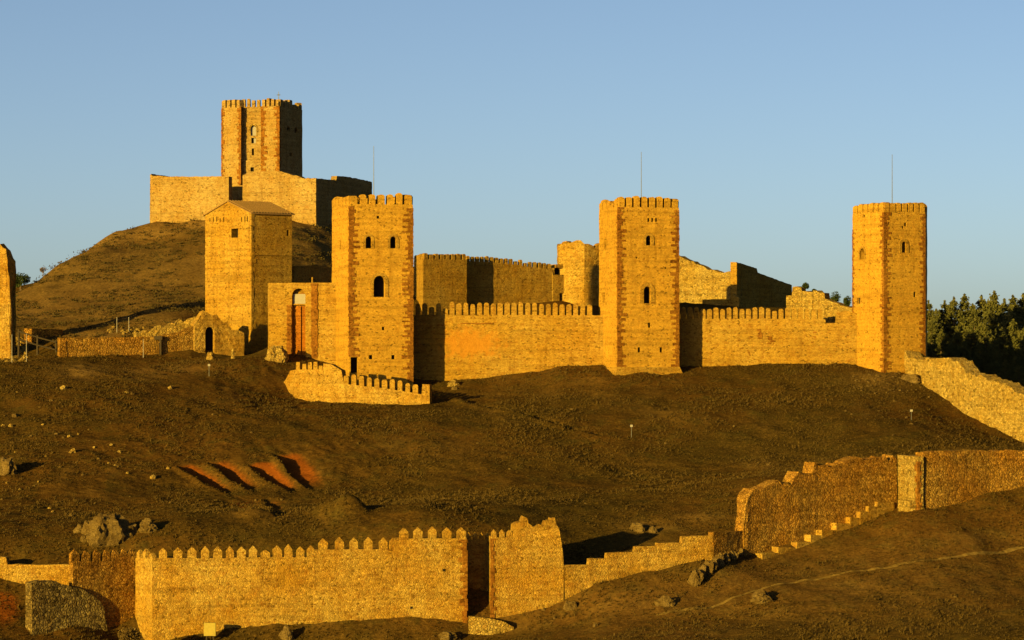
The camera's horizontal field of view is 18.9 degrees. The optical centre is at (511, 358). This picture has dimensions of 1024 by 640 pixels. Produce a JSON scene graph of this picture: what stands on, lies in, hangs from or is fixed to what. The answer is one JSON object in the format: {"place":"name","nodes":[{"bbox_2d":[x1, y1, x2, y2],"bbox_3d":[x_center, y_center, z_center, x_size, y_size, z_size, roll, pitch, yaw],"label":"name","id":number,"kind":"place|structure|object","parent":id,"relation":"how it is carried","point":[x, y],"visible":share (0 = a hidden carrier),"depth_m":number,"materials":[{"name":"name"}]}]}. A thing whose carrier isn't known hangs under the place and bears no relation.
{"place":"outdoors","nodes":[
{"label":"outdoors","id":0,"kind":"place"},
{"bbox_2d":[0,220,1023,639],"bbox_3d":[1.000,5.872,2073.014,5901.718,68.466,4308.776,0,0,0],"label":"ground","id":1,"kind":"structure","parent":0,"point":[290,470],"depth_m":348.06,"materials":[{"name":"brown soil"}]},
{"bbox_2d":[0,244,15,358],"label":"ruined wall end","id":2,"kind":"structure","parent":1,"relation":"on","point":[7,305],"depth_m":399.62,"materials":[{"name":"stone"}]},
{"bbox_2d":[0,457,16,475],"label":"boulder","id":3,"kind":"object","parent":1,"relation":"on","point":[7,466],"visible":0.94,"depth_m":339.71,"materials":[{"name":"stone"}]},
{"bbox_2d":[1,336,29,361],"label":"rubble","id":4,"kind":"object","parent":1,"relation":"on","point":[22,349],"visible":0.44,"depth_m":400.70,"materials":[{"name":"stone"}]},
{"bbox_2d":[16,272,30,289],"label":"holm oak","id":5,"kind":"object","parent":1,"relation":"on","point":[21,279],"visible":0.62,"depth_m":463.58,"materials":[{"name":"green plant"}]},
{"bbox_2d":[0,556,68,584],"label":"town wall","id":6,"kind":"structure","parent":1,"relation":"on","point":[25,573],"depth_m":300.23,"materials":[{"name":"stone"}]},
{"bbox_2d":[18,329,56,357],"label":"rail fence","id":7,"kind":"object","parent":1,"relation":"on","point":[37,343],"visible":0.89,"depth_m":398.36,"materials":[{"name":"brown wood"}]},
{"bbox_2d":[24,328,62,342],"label":"terrace wall","id":8,"kind":"structure","parent":1,"relation":"on","point":[41,333],"depth_m":406.73,"materials":[{"name":"stone"}]},
{"bbox_2d":[25,580,107,635],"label":"stub wall","id":9,"kind":"structure","parent":1,"relation":"on","point":[51,606],"depth_m":294.75,"materials":[{"name":"grey stone"}]},
{"bbox_2d":[73,524,81,532],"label":"boulder","id":10,"kind":"object","parent":1,"relation":"on","point":[78,528],"visible":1,"depth_m":309.34,"materials":[{"name":"stone"}]},
{"bbox_2d":[81,520,88,535],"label":"boulder","id":11,"kind":"object","parent":1,"relation":"on","point":[85,527],"visible":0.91,"depth_m":308.85,"materials":[{"name":"stone"}]},
{"bbox_2d":[69,549,134,626],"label":"town wall","id":12,"kind":"structure","parent":1,"relation":"on","point":[106,578],"depth_m":298.59,"materials":[{"name":"stone"}]},
{"bbox_2d":[86,513,126,547],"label":"rock outcrop","id":13,"kind":"object","parent":1,"relation":"on","point":[106,530],"visible":0.81,"depth_m":306.87,"materials":[{"name":"stone"}]},
{"bbox_2d":[57,326,193,357],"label":"wall","id":14,"kind":"structure","parent":1,"relation":"on","point":[182,340],"depth_m":398.52,"materials":[{"name":"stone"}]},
{"bbox_2d":[117,514,137,540],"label":"boulder","id":15,"kind":"object","parent":1,"relation":"on","point":[131,530],"visible":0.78,"depth_m":308.22,"materials":[{"name":"stone"}]},
{"bbox_2d":[107,326,151,334],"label":"rubble","id":16,"kind":"object","parent":1,"relation":"on","point":[122,331],"visible":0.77,"depth_m":407.70,"materials":[{"name":"stone"}]},
{"bbox_2d":[118,627,141,639],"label":"shrub","id":17,"kind":"object","parent":1,"relation":"on","point":[127,634],"visible":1,"depth_m":288.17,"materials":[{"name":"green plant"}]},
{"bbox_2d":[135,549,155,639],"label":"wall buttress","id":18,"kind":"structure","parent":1,"relation":"on","point":[143,588],"depth_m":298.18,"materials":[{"name":"stone"}]},
{"bbox_2d":[138,518,158,532],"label":"boulder","id":19,"kind":"object","parent":1,"relation":"on","point":[147,525],"visible":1,"depth_m":308.35,"materials":[{"name":"stone"}]},
{"bbox_2d":[154,336,161,354],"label":"wooden frame","id":20,"kind":"object","parent":1,"relation":"on","point":[159,338],"visible":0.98,"depth_m":400.37,"materials":[{"name":"brown wood"}]},
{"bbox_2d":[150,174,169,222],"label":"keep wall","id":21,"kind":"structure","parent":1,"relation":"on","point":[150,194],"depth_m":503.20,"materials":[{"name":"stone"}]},
{"bbox_2d":[134,317,195,336],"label":"rubble wall","id":22,"kind":"structure","parent":1,"relation":"on","point":[178,325],"depth_m":404.95,"materials":[{"name":"stone"}]},
{"bbox_2d":[16,218,331,343],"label":"undergrowth","id":23,"kind":"object","parent":1,"relation":"on","point":[56,314],"visible":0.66,"depth_m":443.88,"materials":[{"name":"brown plant"}]},
{"bbox_2d":[151,174,231,222],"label":"keep wall","id":24,"kind":"structure","parent":1,"relation":"on","point":[178,199],"depth_m":486.08,"materials":[{"name":"stone"}]},
{"bbox_2d":[204,622,215,639],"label":"info panel","id":25,"kind":"object","parent":1,"relation":"on","point":[209,628],"visible":1,"depth_m":294.28,"materials":[{"name":"yellow wood"}]},
{"bbox_2d":[190,310,243,355],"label":"ruined arch","id":26,"kind":"structure","parent":1,"relation":"on","point":[215,334],"depth_m":404.19,"materials":[{"name":"stone"}]},
{"bbox_2d":[232,185,242,200],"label":"keep wall","id":27,"kind":"structure","parent":1,"relation":"on","point":[237,191],"depth_m":492.84,"materials":[{"name":"stone"}]},
{"bbox_2d":[203,200,294,354],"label":"tower house","id":28,"kind":"structure","parent":1,"relation":"on","point":[248,251],"depth_m":414.14,"materials":[{"name":"stone"}]},
{"bbox_2d":[221,92,301,185],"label":"keep tower","id":29,"kind":"structure","parent":1,"relation":"on","point":[266,135],"depth_m":500.80,"materials":[{"name":"stone"}]},
{"bbox_2d":[265,345,288,362],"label":"boulder","id":30,"kind":"object","parent":1,"relation":"on","point":[278,354],"visible":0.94,"depth_m":395.77,"materials":[{"name":"stone"}]},
{"bbox_2d":[242,171,319,225],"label":"keep wall","id":31,"kind":"structure","parent":1,"relation":"on","point":[298,197],"depth_m":481.09,"materials":[{"name":"stone"}]},
{"bbox_2d":[278,625,293,639],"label":"boulder","id":32,"kind":"object","parent":1,"relation":"on","point":[286,633],"visible":1,"depth_m":295.20,"materials":[{"name":"stone"}]},
{"bbox_2d":[268,277,335,364],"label":"gate wall","id":33,"kind":"structure","parent":1,"relation":"on","point":[301,318],"depth_m":400.14,"materials":[{"name":"stone"}]},
{"bbox_2d":[152,526,467,639],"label":"town wall","id":34,"kind":"structure","parent":1,"relation":"on","point":[416,575],"depth_m":297.81,"materials":[{"name":"stone"}]},
{"bbox_2d":[292,265,330,282],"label":"shaded court wall","id":35,"kind":"structure","parent":1,"relation":"on","point":[307,273],"depth_m":428.06,"materials":[{"name":"stone"}]},
{"bbox_2d":[310,176,371,226],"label":"keep wall","id":36,"kind":"structure","parent":1,"relation":"on","point":[337,186],"depth_m":486.12,"materials":[{"name":"stone"}]},
{"bbox_2d":[284,362,431,404],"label":"barbican wall","id":37,"kind":"structure","parent":1,"relation":"on","point":[314,381],"depth_m":383.15,"materials":[{"name":"stone"}]},
{"bbox_2d":[332,193,413,388],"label":"square tower","id":38,"kind":"structure","parent":1,"relation":"on","point":[372,260],"depth_m":394.05,"materials":[{"name":"stone"}]},
{"bbox_2d":[351,357,356,372],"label":"window","id":39,"kind":"structure","parent":38,"relation":"in","point":[353,359],"depth_m":394.16,"materials":[{"name":"black"}]},
{"bbox_2d":[363,234,373,247],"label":"window","id":40,"kind":"structure","parent":38,"relation":"in","point":[366,240],"depth_m":393.49,"materials":[{"name":"stone"}]},
{"bbox_2d":[370,272,388,296],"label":"window","id":41,"kind":"structure","parent":38,"relation":"in","point":[376,283],"depth_m":393.97,"materials":[{"name":"stone"}]},
{"bbox_2d":[387,234,398,247],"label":"window","id":42,"kind":"structure","parent":38,"relation":"in","point":[391,241],"depth_m":394.16,"materials":[{"name":"stone"}]},
{"bbox_2d":[414,253,466,314],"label":"tower","id":43,"kind":"structure","parent":1,"relation":"on","point":[441,279],"depth_m":431.14,"materials":[{"name":"stone"}]},
{"bbox_2d":[438,631,457,639],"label":"boulder","id":44,"kind":"object","parent":1,"relation":"on","point":[446,635],"visible":1,"depth_m":296.54,"materials":[{"name":"stone"}]},
{"bbox_2d":[447,380,459,386],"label":"boulder","id":45,"kind":"object","parent":1,"relation":"on","point":[451,383],"visible":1,"depth_m":395.83,"materials":[{"name":"stone"}]},
{"bbox_2d":[466,532,488,590],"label":"recessed wall","id":46,"kind":"structure","parent":1,"relation":"on","point":[478,564],"depth_m":303.40,"materials":[{"name":"stone"}]},
{"bbox_2d":[468,616,513,634],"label":"stone ledge","id":47,"kind":"object","parent":1,"relation":"on","point":[477,625],"visible":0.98,"depth_m":298.62,"materials":[{"name":"beige stone"}]},
{"bbox_2d":[413,302,602,380],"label":"curtain wall","id":48,"kind":"structure","parent":1,"relation":"on","point":[458,346],"depth_m":399.05,"materials":[{"name":"stone"}]},
{"bbox_2d":[466,256,563,304],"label":"wall","id":49,"kind":"structure","parent":1,"relation":"on","point":[491,280],"depth_m":438.93,"materials":[{"name":"stone"}]},
{"bbox_2d":[489,515,563,618],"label":"ruined tower wall","id":50,"kind":"structure","parent":1,"relation":"on","point":[526,568],"depth_m":301.40,"materials":[{"name":"stone"}]},
{"bbox_2d":[563,601,577,610],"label":"boulder","id":51,"kind":"object","parent":1,"relation":"on","point":[570,605],"visible":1,"depth_m":300.19,"materials":[{"name":"stone"}]},
{"bbox_2d":[557,240,598,305],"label":"ruined round tower","id":52,"kind":"structure","parent":1,"relation":"on","point":[579,261],"depth_m":442.39,"materials":[{"name":"stone"}]},
{"bbox_2d":[629,522,645,532],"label":"boulder","id":53,"kind":"object","parent":1,"relation":"on","point":[638,527],"visible":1,"depth_m":315.57,"materials":[{"name":"stone"}]},
{"bbox_2d":[564,535,712,598],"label":"stepped wall","id":54,"kind":"structure","parent":1,"relation":"on","point":[637,559],"depth_m":304.05,"materials":[{"name":"stone"}]},
{"bbox_2d":[599,196,681,375],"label":"square tower","id":55,"kind":"structure","parent":1,"relation":"on","point":[639,271],"depth_m":393.27,"materials":[{"name":"stone"}]},
{"bbox_2d":[640,282,654,302],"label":"window","id":56,"kind":"structure","parent":55,"relation":"in","point":[643,290],"depth_m":393.11,"materials":[{"name":"stone"}]},
{"bbox_2d":[643,233,653,244],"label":"window","id":57,"kind":"structure","parent":55,"relation":"in","point":[645,240],"depth_m":393.11,"materials":[{"name":"stone"}]},
{"bbox_2d":[648,526,657,533],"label":"boulder","id":58,"kind":"object","parent":1,"relation":"on","point":[652,529],"visible":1,"depth_m":314.89,"materials":[{"name":"stone"}]},
{"bbox_2d":[654,594,675,607],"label":"boulder","id":59,"kind":"object","parent":1,"relation":"on","point":[665,600],"visible":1,"depth_m":297.12,"materials":[{"name":"stone"}]},
{"bbox_2d":[679,255,741,307],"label":"back wall","id":60,"kind":"structure","parent":1,"relation":"on","point":[698,282],"depth_m":482.72,"materials":[{"name":"stone"}]},
{"bbox_2d":[687,548,743,586],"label":"fallen masonry","id":61,"kind":"object","parent":1,"relation":"on","point":[697,576],"visible":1,"depth_m":302.98,"materials":[{"name":"stone"}]},
{"bbox_2d":[702,294,740,306],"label":"wall","id":62,"kind":"structure","parent":1,"relation":"on","point":[734,300],"depth_m":470.73,"materials":[{"name":"stone"}]},
{"bbox_2d":[708,531,742,556],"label":"short wall","id":63,"kind":"structure","parent":1,"relation":"on","point":[723,542],"depth_m":307.34,"materials":[{"name":"stone"}]},
{"bbox_2d":[730,262,791,307],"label":"dark wall","id":64,"kind":"structure","parent":1,"relation":"on","point":[760,290],"depth_m":483.59,"materials":[{"name":"stone"}]},
{"bbox_2d":[750,589,773,603],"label":"boulder","id":65,"kind":"object","parent":1,"relation":"on","point":[760,596],"visible":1,"depth_m":296.08,"materials":[{"name":"stone"}]},
{"bbox_2d":[679,307,856,366],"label":"curtain wall","id":66,"kind":"structure","parent":1,"relation":"on","point":[721,341],"depth_m":397.71,"materials":[{"name":"stone"}]},
{"bbox_2d":[735,454,896,555],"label":"rough wall","id":67,"kind":"structure","parent":1,"relation":"on","point":[810,499],"depth_m":314.22,"materials":[{"name":"stone"}]},
{"bbox_2d":[786,286,851,322],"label":"ruined stepped wall","id":68,"kind":"structure","parent":1,"relation":"on","point":[803,298],"depth_m":406.15,"materials":[{"name":"stone"}]},
{"bbox_2d":[755,501,893,558],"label":"stepped footing","id":69,"kind":"object","parent":1,"relation":"on","point":[878,508],"visible":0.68,"depth_m":315.31,"materials":[{"name":"stone"}]},
{"bbox_2d":[830,291,840,301],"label":"holm oak","id":70,"kind":"object","parent":1,"relation":"on","point":[836,296],"visible":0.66,"depth_m":465.67,"materials":[{"name":"green plant"}]},
{"bbox_2d":[843,295,851,305],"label":"holm oak","id":71,"kind":"object","parent":1,"relation":"on","point":[846,302],"visible":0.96,"depth_m":465.79,"materials":[{"name":"green plant"}]},
{"bbox_2d":[852,202,926,373],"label":"polygonal tower","id":72,"kind":"structure","parent":1,"relation":"on","point":[889,274],"depth_m":392.24,"materials":[{"name":"stone"}]},
{"bbox_2d":[858,246,865,259],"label":"window","id":73,"kind":"structure","parent":72,"relation":"in","point":[862,247],"depth_m":395.90,"materials":[{"name":"stone"}]},
{"bbox_2d":[899,239,908,252],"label":"window","id":74,"kind":"structure","parent":72,"relation":"in","point":[903,240],"depth_m":391.67,"materials":[{"name":"stone"}]},
{"bbox_2d":[854,373,924,393],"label":"rubble","id":75,"kind":"object","parent":1,"relation":"on","point":[875,379],"visible":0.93,"depth_m":386.94,"materials":[{"name":"stone"}]},
{"bbox_2d":[897,455,923,511],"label":"wall turret","id":76,"kind":"object","parent":1,"relation":"on","point":[910,474],"depth_m":317.27,"materials":[{"name":"stone"}]},
{"bbox_2d":[900,374,920,383],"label":"boulder","id":77,"kind":"object","parent":1,"relation":"on","point":[913,378],"visible":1,"depth_m":387.98,"materials":[{"name":"stone"}]},
{"bbox_2d":[927,300,937,332],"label":"pine tree","id":78,"kind":"object","parent":1,"relation":"on","point":[929,311],"visible":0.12,"depth_m":475.53,"materials":[{"name":"green plant"}]},
{"bbox_2d":[927,340,940,357],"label":"pine tree","id":79,"kind":"object","parent":1,"relation":"on","point":[934,346],"visible":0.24,"depth_m":431.80,"materials":[{"name":"green plant"}]},
{"bbox_2d":[927,317,941,355],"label":"pine tree","id":80,"kind":"object","parent":1,"relation":"on","point":[932,328],"visible":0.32,"depth_m":469.53,"materials":[{"name":"green plant"}]},
{"bbox_2d":[927,308,949,349],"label":"pine tree","id":81,"kind":"object","parent":1,"relation":"on","point":[936,316],"visible":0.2,"depth_m":473.57,"materials":[{"name":"green plant"}]},
{"bbox_2d":[933,328,947,357],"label":"pine tree","id":82,"kind":"object","parent":1,"relation":"on","point":[941,341],"visible":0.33,"depth_m":437.69,"materials":[{"name":"green plant"}]},
{"bbox_2d":[938,300,955,341],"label":"pine tree","id":83,"kind":"object","parent":1,"relation":"on","point":[942,312],"visible":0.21,"depth_m":479.52,"materials":[{"name":"green plant"}]},
{"bbox_2d":[944,343,956,357],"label":"pine tree","id":84,"kind":"object","parent":1,"relation":"on","point":[949,350],"visible":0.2,"depth_m":429.80,"materials":[{"name":"green plant"}]},
{"bbox_2d":[940,296,969,346],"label":"pine tree","id":85,"kind":"object","parent":1,"relation":"on","point":[954,312],"visible":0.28,"depth_m":477.44,"materials":[{"name":"green plant"}]},
{"bbox_2d":[942,326,970,357],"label":"pine tree","id":86,"kind":"object","parent":1,"relation":"on","point":[954,339],"visible":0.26,"depth_m":435.48,"materials":[{"name":"green plant"}]},
{"bbox_2d":[951,293,971,338],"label":"pine tree","id":87,"kind":"object","parent":1,"relation":"on","point":[964,304],"visible":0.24,"depth_m":478.67,"materials":[{"name":"green plant"}]},
{"bbox_2d":[904,350,1023,441],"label":"ruined rampart","id":88,"kind":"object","parent":1,"relation":"on","point":[965,386],"visible":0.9,"depth_m":377.43,"materials":[{"name":"stone"}]},
{"bbox_2d":[958,339,972,360],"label":"pine tree","id":89,"kind":"object","parent":1,"relation":"on","point":[961,354],"visible":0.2,"depth_m":427.71,"materials":[{"name":"green plant"}]},
{"bbox_2d":[915,449,1023,508],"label":"rough wall","id":90,"kind":"structure","parent":1,"relation":"on","point":[952,477],"depth_m":319.07,"materials":[{"name":"stone"}]},
{"bbox_2d":[964,322,976,355],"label":"pine tree","id":91,"kind":"object","parent":1,"relation":"on","point":[971,334],"visible":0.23,"depth_m":439.77,"materials":[{"name":"green plant"}]},
{"bbox_2d":[958,305,987,357],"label":"pine tree","id":92,"kind":"object","parent":1,"relation":"on","point":[976,321],"visible":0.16,"depth_m":473.48,"materials":[{"name":"green plant"}]},
{"bbox_2d":[970,295,989,324],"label":"pine tree","id":93,"kind":"object","parent":1,"relation":"on","point":[981,302],"visible":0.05,"depth_m":481.52,"materials":[{"name":"green plant"}]},
{"bbox_2d":[973,336,989,372],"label":"pine tree","id":94,"kind":"object","parent":1,"relation":"on","point":[982,361],"visible":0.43,"depth_m":429.42,"materials":[{"name":"green plant"}]},
{"bbox_2d":[973,303,998,351],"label":"pine tree","id":95,"kind":"object","parent":1,"relation":"on","point":[989,316],"visible":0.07,"depth_m":473.53,"materials":[{"name":"green plant"}]},
{"bbox_2d":[971,320,1002,367],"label":"pine tree","id":96,"kind":"object","parent":1,"relation":"on","point":[985,333],"visible":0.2,"depth_m":436.70,"materials":[{"name":"green plant"}]},
{"bbox_2d":[984,290,1001,323],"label":"pine tree","id":97,"kind":"object","parent":1,"relation":"on","point":[993,301],"visible":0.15,"depth_m":479.61,"materials":[{"name":"green plant"}]},
{"bbox_2d":[991,298,1012,331],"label":"pine tree","id":98,"kind":"object","parent":1,"relation":"on","point":[1004,306],"visible":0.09,"depth_m":477.60,"materials":[{"name":"green plant"}]},
{"bbox_2d":[992,324,1013,369],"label":"pine tree","id":99,"kind":"object","parent":1,"relation":"on","point":[1000,335],"visible":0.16,"depth_m":439.34,"materials":[{"name":"green plant"}]},
{"bbox_2d":[997,358,1016,382],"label":"pine tree","id":100,"kind":"object","parent":1,"relation":"on","point":[1005,374],"visible":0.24,"depth_m":415.69,"materials":[{"name":"green plant"}]},
{"bbox_2d":[1000,341,1020,382],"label":"pine tree","id":101,"kind":"object","parent":1,"relation":"on","point":[1011,359],"visible":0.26,"depth_m":428.54,"materials":[{"name":"green plant"}]},
{"bbox_2d":[1001,319,1020,355],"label":"pine tree","id":102,"kind":"object","parent":1,"relation":"on","point":[1012,331],"visible":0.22,"depth_m":440.73,"materials":[{"name":"green plant"}]},
{"bbox_2d":[1000,307,1021,354],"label":"pine tree","id":103,"kind":"object","parent":1,"relation":"on","point":[1009,314],"visible":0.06,"depth_m":471.79,"materials":[{"name":"green plant"}]},
{"bbox_2d":[1008,295,1023,329],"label":"pine tree","id":104,"kind":"object","parent":1,"relation":"on","point":[1013,300],"visible":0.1,"depth_m":481.38,"materials":[{"name":"green plant"}]},
{"bbox_2d":[1012,363,1023,386],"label":"pine tree","id":105,"kind":"object","parent":1,"relation":"on","point":[1019,373],"visible":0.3,"depth_m":414.78,"materials":[{"name":"green plant"}]},
{"bbox_2d":[1013,336,1023,370],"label":"pine tree","id":106,"kind":"object","parent":1,"relation":"on","point":[1020,355],"visible":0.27,"depth_m":431.30,"materials":[{"name":"green plant"}]},
{"bbox_2d":[1014,293,1023,325],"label":"pine tree","id":107,"kind":"object","parent":1,"relation":"on","point":[1020,302],"visible":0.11,"depth_m":483.28,"materials":[{"name":"green plant"}]},
{"bbox_2d":[0,0,1023,331],"label":"sky","id":108,"kind":"structure","parent":0,"point":[507,125],"materials":[{"name":"blue"}]},
{"bbox_2d":[656,546,1023,615],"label":"path","id":109,"kind":"structure","parent":0,"point":[1011,549],"depth_m":303.80,"materials":[{"name":"brown soil"}]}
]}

